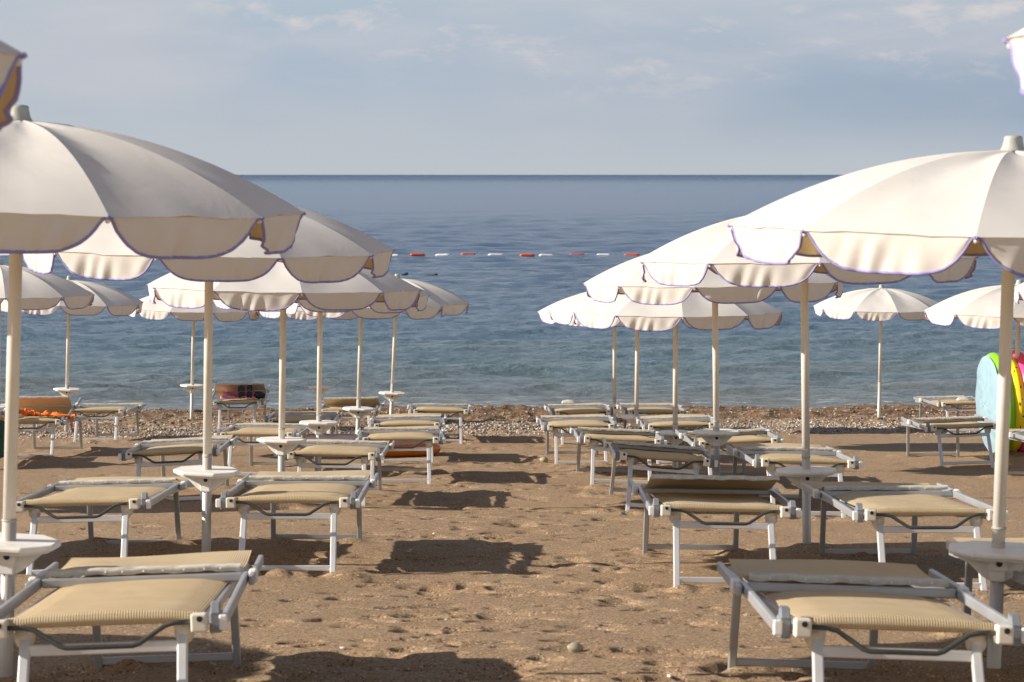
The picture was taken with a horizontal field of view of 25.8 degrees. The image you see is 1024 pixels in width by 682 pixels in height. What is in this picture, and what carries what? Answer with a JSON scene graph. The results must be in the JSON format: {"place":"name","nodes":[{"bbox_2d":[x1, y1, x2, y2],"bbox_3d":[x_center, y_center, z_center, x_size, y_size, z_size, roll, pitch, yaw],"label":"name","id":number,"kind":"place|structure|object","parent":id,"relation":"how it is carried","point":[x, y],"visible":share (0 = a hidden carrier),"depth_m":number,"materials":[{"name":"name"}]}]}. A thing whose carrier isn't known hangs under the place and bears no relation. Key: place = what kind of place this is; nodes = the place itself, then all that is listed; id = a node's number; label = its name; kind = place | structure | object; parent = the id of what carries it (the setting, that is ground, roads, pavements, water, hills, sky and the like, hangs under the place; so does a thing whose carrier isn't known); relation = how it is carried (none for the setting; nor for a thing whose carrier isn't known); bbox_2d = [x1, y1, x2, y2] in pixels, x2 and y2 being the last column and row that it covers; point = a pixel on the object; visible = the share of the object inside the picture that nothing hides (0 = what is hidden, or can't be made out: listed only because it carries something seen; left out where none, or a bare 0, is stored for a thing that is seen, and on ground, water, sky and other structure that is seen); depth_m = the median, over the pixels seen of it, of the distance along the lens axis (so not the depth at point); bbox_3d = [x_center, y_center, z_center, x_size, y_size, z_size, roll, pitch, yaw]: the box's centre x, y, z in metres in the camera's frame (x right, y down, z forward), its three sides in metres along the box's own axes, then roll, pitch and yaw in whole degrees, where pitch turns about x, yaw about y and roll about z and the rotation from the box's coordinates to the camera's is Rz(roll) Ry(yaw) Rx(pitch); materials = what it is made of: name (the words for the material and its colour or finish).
{"place":"outdoors","nodes":[
{"label":"outdoors","id":0,"kind":"place"},
{"bbox_2d":[0,404,1023,681],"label":"beach sand","id":1,"kind":"structure","parent":0,"point":[512,558],"depth_m":13.31,"materials":[{"name":"brown sand"}]},
{"bbox_2d":[0,408,4,421],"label":"sun lounger","id":2,"kind":"object","parent":1,"relation":"on","point":[2,412],"visible":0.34,"depth_m":23.21,"materials":[{"name":"metal"}]},
{"bbox_2d":[0,420,4,457],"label":"beach towel","id":3,"kind":"object","parent":2,"relation":"on","point":[2,432],"visible":0.8,"depth_m":23.00,"materials":[{"name":"green fabric"}]},
{"bbox_2d":[0,40,27,130],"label":"beach umbrella","id":4,"kind":"object","parent":1,"relation":"on","point":[11,58],"visible":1,"depth_m":4.24,"materials":[{"name":"fabric"}]},
{"bbox_2d":[5,396,86,456],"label":"sun lounger","id":5,"kind":"object","parent":1,"relation":"on","point":[58,404],"visible":0.69,"depth_m":25.25,"materials":[{"name":"fabric"}]},
{"bbox_2d":[19,408,75,429],"bbox_3d":[-5.236,0.869,24.990,0.673,0.248,0.442,-1,0,-2],"label":"beach towel","id":6,"kind":"object","parent":5,"relation":"on","point":[28,412],"visible":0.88,"depth_m":24.88,"materials":[{"name":"orange fabric"}]},
{"bbox_2d":[0,260,94,415],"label":"beach umbrella","id":7,"kind":"object","parent":1,"relation":"on","point":[38,289],"visible":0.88,"depth_m":24.13,"materials":[{"name":"fabric"}]},
{"bbox_2d":[16,476,191,574],"bbox_3d":[-2.379,1.102,13.190,0.838,0.537,2.060,-1,0,0],"label":"sun lounger","id":8,"kind":"object","parent":1,"relation":"on","point":[129,495],"visible":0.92,"depth_m":12.74,"materials":[{"name":"fabric"}]},
{"bbox_2d":[0,550,263,681],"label":"sun lounger","id":9,"kind":"object","parent":1,"relation":"on","point":[180,593],"visible":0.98,"depth_m":7.74,"materials":[{"name":"fabric"}]},
{"bbox_2d":[0,104,305,676],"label":"beach umbrella","id":10,"kind":"object","parent":1,"relation":"on","point":[64,187],"visible":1,"depth_m":7.72,"materials":[{"name":"fabric"}]},
{"bbox_2d":[118,435,237,500],"bbox_3d":[-2.750,1.096,18.719,0.838,0.540,2.060,-3,0,-2],"label":"sun lounger","id":11,"kind":"object","parent":1,"relation":"on","point":[192,446],"visible":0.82,"depth_m":17.89,"materials":[{"name":"fabric"}]},
{"bbox_2d":[23,206,394,551],"bbox_3d":[-1.739,0.461,12.793,2.098,2.708,2.104,1,5,-1],"label":"beach umbrella","id":12,"kind":"object","parent":1,"relation":"on","point":[324,249],"visible":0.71,"depth_m":12.05,"materials":[{"name":"fabric"}]},
{"bbox_2d":[214,423,309,474],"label":"sun lounger","id":13,"kind":"object","parent":1,"relation":"on","point":[250,430],"visible":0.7,"depth_m":21.81,"materials":[{"name":"fabric"}]},
{"bbox_2d":[147,257,421,471],"bbox_3d":[-1.761,0.585,17.148,2.115,2.708,2.081,1,3,-1],"label":"beach umbrella","id":14,"kind":"object","parent":1,"relation":"on","point":[277,287],"visible":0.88,"depth_m":16.34,"materials":[{"name":"fabric"}]},
{"bbox_2d":[216,470,378,571],"bbox_3d":[-1.247,1.089,13.369,0.838,0.540,2.060,0,0,0],"label":"sun lounger","id":15,"kind":"object","parent":1,"relation":"on","point":[336,491],"visible":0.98,"depth_m":12.88,"materials":[{"name":"fabric"}]},
{"bbox_2d":[263,411,342,455],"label":"sun lounger","id":16,"kind":"object","parent":1,"relation":"on","point":[294,417],"visible":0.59,"depth_m":25.74,"materials":[{"name":"fabric"}]},
{"bbox_2d":[213,291,429,470],"bbox_3d":[-1.860,0.542,21.620,2.101,2.708,2.101,1,3,-1],"label":"beach umbrella","id":17,"kind":"object","parent":1,"relation":"on","point":[318,426],"visible":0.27,"depth_m":21.56,"materials":[{"name":"fabric"}]},
{"bbox_2d":[285,439,394,505],"bbox_3d":[-1.410,1.097,18.360,0.838,0.537,2.060,1,0,0],"label":"sun lounger","id":18,"kind":"object","parent":1,"relation":"on","point":[366,452],"visible":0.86,"depth_m":17.75,"materials":[{"name":"fabric"}]},
{"bbox_2d":[286,287,447,433],"bbox_3d":[-1.831,0.520,26.826,2.073,2.708,2.119,2,5,-1],"label":"beach umbrella","id":19,"kind":"object","parent":1,"relation":"on","point":[435,305],"visible":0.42,"depth_m":26.28,"materials":[{"name":"fabric"}]},
{"bbox_2d":[299,433,440,456],"bbox_3d":[-1.575,1.148,24.889,1.570,0.261,0.671,0,0,-1],"label":"inflatable boat","id":20,"kind":"object","parent":1,"relation":"on","point":[436,447],"visible":0.29,"depth_m":24.63,"materials":[{"name":"orange plastic"}]},
{"bbox_2d":[356,426,445,483],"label":"sun lounger","id":21,"kind":"object","parent":1,"relation":"on","point":[409,433],"visible":0.88,"depth_m":20.19,"materials":[{"name":"fabric"}]},
{"bbox_2d":[368,413,446,462],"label":"sun lounger","id":22,"kind":"object","parent":1,"relation":"on","point":[408,419],"visible":0.74,"depth_m":24.04,"materials":[{"name":"fabric"}]},
{"bbox_2d":[18,404,980,447],"bbox_3d":[-0.592,1.260,35.388,27.498,1.305,17.372,0,4,-1],"label":"shingle","id":23,"kind":"object","parent":1,"relation":"on","point":[532,429],"visible":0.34,"depth_m":33.00,"materials":[{"name":"gravel"}]},
{"bbox_2d":[1,276,142,430],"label":"beach umbrella","id":24,"kind":"object","parent":23,"relation":"on","point":[114,301],"visible":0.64,"depth_m":31.10,"materials":[{"name":"fabric"}]},
{"bbox_2d":[73,403,145,441],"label":"sun lounger","id":25,"kind":"object","parent":23,"relation":"on","point":[118,409],"visible":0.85,"depth_m":28.95,"materials":[{"name":"fabric"}]},
{"bbox_2d":[129,296,259,418],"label":"beach umbrella","id":26,"kind":"object","parent":23,"relation":"on","point":[160,310],"visible":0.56,"depth_m":34.21,"materials":[{"name":"fabric"}]},
{"bbox_2d":[212,383,270,429],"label":"sun lounger","id":27,"kind":"object","parent":23,"relation":"on","point":[220,388],"visible":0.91,"depth_m":32.51,"materials":[{"name":"metal"}]},
{"bbox_2d":[220,391,256,398],"bbox_3d":[-3.973,0.742,32.588,0.506,0.199,0.500,-1,0,-2],"label":"beach towel","id":28,"kind":"object","parent":27,"relation":"on","point":[227,395],"visible":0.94,"depth_m":32.48,"materials":[{"name":"pink fabric"}]},
{"bbox_2d":[238,386,244,397],"bbox_3d":[-3.925,0.736,32.487,0.103,0.187,0.059,-7,-10,-1],"label":"beach shoe","id":29,"kind":"object","parent":28,"relation":"on","point":[241,389],"visible":1,"depth_m":32.48,"materials":[{"name":"black rubber"}]},
{"bbox_2d":[246,385,251,396],"bbox_3d":[-3.809,0.728,32.493,0.082,0.200,0.058,3,-10,-1],"label":"beach shoe","id":30,"kind":"object","parent":28,"relation":"on","point":[249,391],"visible":1,"depth_m":32.49,"materials":[{"name":"black rubber"}]},
{"bbox_2d":[254,391,264,398],"bbox_3d":[-3.660,0.786,32.508,0.177,0.112,0.090,0,4,-1],"label":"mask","id":31,"kind":"object","parent":27,"relation":"on","point":[259,395],"visible":0.98,"depth_m":32.48,"materials":[{"name":"black plastic"}]},
{"bbox_2d":[257,307,375,393],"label":"beach umbrella","id":32,"kind":"object","parent":23,"relation":"on","point":[300,314],"visible":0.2,"depth_m":34.17,"materials":[{"name":"fabric"}]},
{"bbox_2d":[322,397,385,433],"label":"sun lounger","id":33,"kind":"object","parent":23,"relation":"on","point":[336,404],"visible":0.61,"depth_m":29.19,"materials":[{"name":"metal"}]},
{"bbox_2d":[379,274,468,413],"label":"beach umbrella","id":34,"kind":"object","parent":23,"relation":"on","point":[457,305],"visible":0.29,"depth_m":30.95,"materials":[{"name":"fabric"}]},
{"bbox_2d":[408,403,472,443],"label":"sun lounger","id":35,"kind":"object","parent":23,"relation":"on","point":[460,410],"visible":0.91,"depth_m":28.17,"materials":[{"name":"fabric"}]},
{"bbox_2d":[544,403,614,443],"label":"sun lounger","id":36,"kind":"object","parent":23,"relation":"on","point":[586,408],"visible":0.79,"depth_m":28.25,"materials":[{"name":"fabric"}]},
{"bbox_2d":[561,400,574,402],"bbox_3d":[0.714,0.769,28.532,0.170,0.045,0.120,-1,0,-2],"label":"folded cloth","id":37,"kind":"object","parent":36,"relation":"on","point":[567,401],"visible":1,"depth_m":28.48,"materials":[{"name":"fabric"}]},
{"bbox_2d":[814,284,937,418],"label":"beach umbrella","id":38,"kind":"object","parent":23,"relation":"on","point":[881,303],"visible":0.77,"depth_m":34.54,"materials":[{"name":"fabric"}]},
{"bbox_2d":[913,395,979,430],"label":"sun lounger","id":39,"kind":"object","parent":23,"relation":"on","point":[945,401],"visible":0.63,"depth_m":31.66,"materials":[{"name":"metal"}]},
{"bbox_2d":[956,397,968,399],"bbox_3d":[6.360,0.811,31.595,0.170,0.044,0.120,-1,0,-1],"label":"folded cloth","id":40,"kind":"object","parent":39,"relation":"on","point":[962,398],"visible":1,"depth_m":31.54,"materials":[{"name":"fabric"}]},
{"bbox_2d":[540,457,547,461],"bbox_3d":[0.337,1.252,23.582,0.090,0.063,0.098,9,0,32],"label":"stone","id":41,"kind":"object","parent":1,"relation":"on","point":[543,459],"visible":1,"depth_m":23.55,"materials":[{"name":"beige stone"}]},
{"bbox_2d":[567,642,583,652],"bbox_3d":[0.263,1.278,9.321,0.072,0.049,0.056,8,7,-19],"label":"stone","id":42,"kind":"object","parent":1,"relation":"on","point":[574,647],"visible":0.94,"depth_m":9.30,"materials":[{"name":"beige stone"}]},
{"bbox_2d":[536,414,619,463],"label":"sun lounger","id":43,"kind":"object","parent":1,"relation":"on","point":[555,424],"visible":0.89,"depth_m":23.73,"materials":[{"name":"fabric"}]},
{"bbox_2d":[538,292,624,420],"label":"beach umbrella","id":44,"kind":"object","parent":1,"relation":"on","point":[544,314],"visible":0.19,"depth_m":30.64,"materials":[{"name":"fabric"}]},
{"bbox_2d":[568,425,666,484],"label":"sun lounger","id":45,"kind":"object","parent":1,"relation":"on","point":[592,436],"visible":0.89,"depth_m":20.38,"materials":[{"name":"fabric"}]},
{"bbox_2d":[548,293,691,428],"bbox_3d":[1.469,0.635,26.394,2.119,2.708,2.073,0,5,-1],"label":"beach umbrella","id":46,"kind":"object","parent":1,"relation":"on","point":[561,313],"visible":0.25,"depth_m":26.17,"materials":[{"name":"fabric"}]},
{"bbox_2d":[616,403,687,442],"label":"sun lounger","id":47,"kind":"object","parent":1,"relation":"on","point":[657,408],"visible":0.64,"depth_m":28.34,"materials":[{"name":"fabric"}]},
{"bbox_2d":[602,437,717,510],"bbox_3d":[1.132,1.087,17.829,0.838,0.551,2.060,5,0,-1],"label":"sun lounger","id":48,"kind":"object","parent":1,"relation":"on","point":[630,452],"visible":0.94,"depth_m":16.99,"materials":[{"name":"fabric"}]},
{"bbox_2d":[572,292,782,467],"bbox_3d":[1.597,0.697,21.909,2.041,2.708,2.126,0,4,-1],"label":"beach umbrella","id":49,"kind":"object","parent":1,"relation":"on","point":[693,310],"visible":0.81,"depth_m":21.08,"materials":[{"name":"fabric"}]},
{"bbox_2d":[636,414,719,463],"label":"sun lounger","id":50,"kind":"object","parent":1,"relation":"on","point":[656,422],"visible":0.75,"depth_m":23.99,"materials":[{"name":"fabric"}]},
{"bbox_2d":[583,254,843,474],"bbox_3d":[1.639,0.511,17.994,2.123,2.708,2.060,-1,4,-1],"label":"beach umbrella","id":51,"kind":"object","parent":1,"relation":"on","point":[608,285],"visible":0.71,"depth_m":17.26,"materials":[{"name":"fabric"}]},
{"bbox_2d":[628,474,801,587],"bbox_3d":[1.106,1.048,12.708,0.838,0.626,2.060,1,0,-1],"label":"sun lounger","id":52,"kind":"object","parent":1,"relation":"on","point":[676,495],"visible":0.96,"depth_m":12.31,"materials":[{"name":"fabric"}]},
{"bbox_2d":[675,426,783,475],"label":"sun lounger","id":53,"kind":"object","parent":1,"relation":"on","point":[747,436],"visible":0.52,"depth_m":20.06,"materials":[{"name":"fabric"}]},
{"bbox_2d":[726,443,862,517],"bbox_3d":[2.111,1.083,17.219,0.838,0.549,2.060,1,0,-2],"label":"sun lounger","id":54,"kind":"object","parent":1,"relation":"on","point":[768,456],"visible":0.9,"depth_m":16.92,"materials":[{"name":"fabric"}]},
{"bbox_2d":[639,216,977,542],"bbox_3d":[1.815,0.484,13.844,2.060,2.708,2.123,-1,4,-1],"label":"beach umbrella","id":55,"kind":"object","parent":1,"relation":"on","point":[690,259],"visible":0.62,"depth_m":13.26,"materials":[{"name":"fabric"}]},
{"bbox_2d":[717,559,1023,681],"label":"sun lounger","id":56,"kind":"object","parent":1,"relation":"on","point":[816,599],"visible":1,"depth_m":7.53,"materials":[{"name":"fabric"}]},
{"bbox_2d":[727,135,1023,668],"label":"beach umbrella","id":57,"kind":"object","parent":1,"relation":"on","point":[931,214],"visible":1,"depth_m":7.92,"materials":[{"name":"fabric"}]},
{"bbox_2d":[802,482,1008,589],"bbox_3d":[2.141,1.093,12.438,0.838,0.537,2.060,0,0,-1],"label":"sun lounger","id":58,"kind":"object","parent":1,"relation":"on","point":[875,503],"visible":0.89,"depth_m":12.15,"materials":[{"name":"fabric"}]},
{"bbox_2d":[901,414,995,467],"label":"sun lounger","id":59,"kind":"object","parent":1,"relation":"on","point":[938,424],"visible":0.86,"depth_m":23.05,"materials":[{"name":"fabric"}]},
{"bbox_2d":[924,280,1023,451],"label":"beach umbrella","id":60,"kind":"object","parent":1,"relation":"on","point":[983,304],"visible":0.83,"depth_m":24.34,"materials":[{"name":"fabric"}]},
{"bbox_2d":[946,537,1023,635],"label":"sun lounger","id":61,"kind":"object","parent":1,"relation":"on","point":[1018,576],"visible":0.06,"depth_m":9.62,"materials":[{"name":"metal"}]},
{"bbox_2d":[975,349,1023,451],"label":"surfboard","id":62,"kind":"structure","parent":1,"relation":"on","point":[986,388],"depth_m":24.84,"materials":[{"name":"plastic"}]},
{"bbox_2d":[1002,28,1023,95],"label":"beach umbrella","id":63,"kind":"object","parent":1,"relation":"on","point":[1014,42],"visible":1,"depth_m":4.45,"materials":[{"name":"fabric"}]},
{"bbox_2d":[1008,429,1023,473],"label":"sun lounger","id":64,"kind":"object","parent":1,"relation":"on","point":[1017,435],"visible":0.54,"depth_m":20.52,"materials":[{"name":"metal"}]},
{"bbox_2d":[1014,282,1023,303],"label":"beach umbrella","id":65,"kind":"object","parent":1,"relation":"on","point":[1018,292],"visible":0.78,"depth_m":22.86,"materials":[{"name":"fabric"}]},
{"bbox_2d":[0,175,1023,410],"bbox_3d":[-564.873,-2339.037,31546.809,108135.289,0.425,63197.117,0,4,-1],"label":"sea","id":66,"kind":"structure","parent":0,"point":[500,342],"depth_m":61.59,"materials":[{"name":"liquid"}]},
{"bbox_2d":[410,253,424,255],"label":"buoy float","id":67,"kind":"object","parent":66,"relation":"on","point":[417,254],"visible":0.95,"depth_m":122.47,"materials":[{"name":"red plastic"}]},
{"bbox_2d":[520,254,534,256],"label":"buoy float","id":68,"kind":"object","parent":66,"relation":"on","point":[529,255],"visible":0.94,"depth_m":122.08,"materials":[{"name":"red plastic"}]},
{"bbox_2d":[0,0,1023,174],"label":"sky","id":69,"kind":"structure","parent":0,"point":[238,87],"materials":[{"name":"blue"}]}
]}

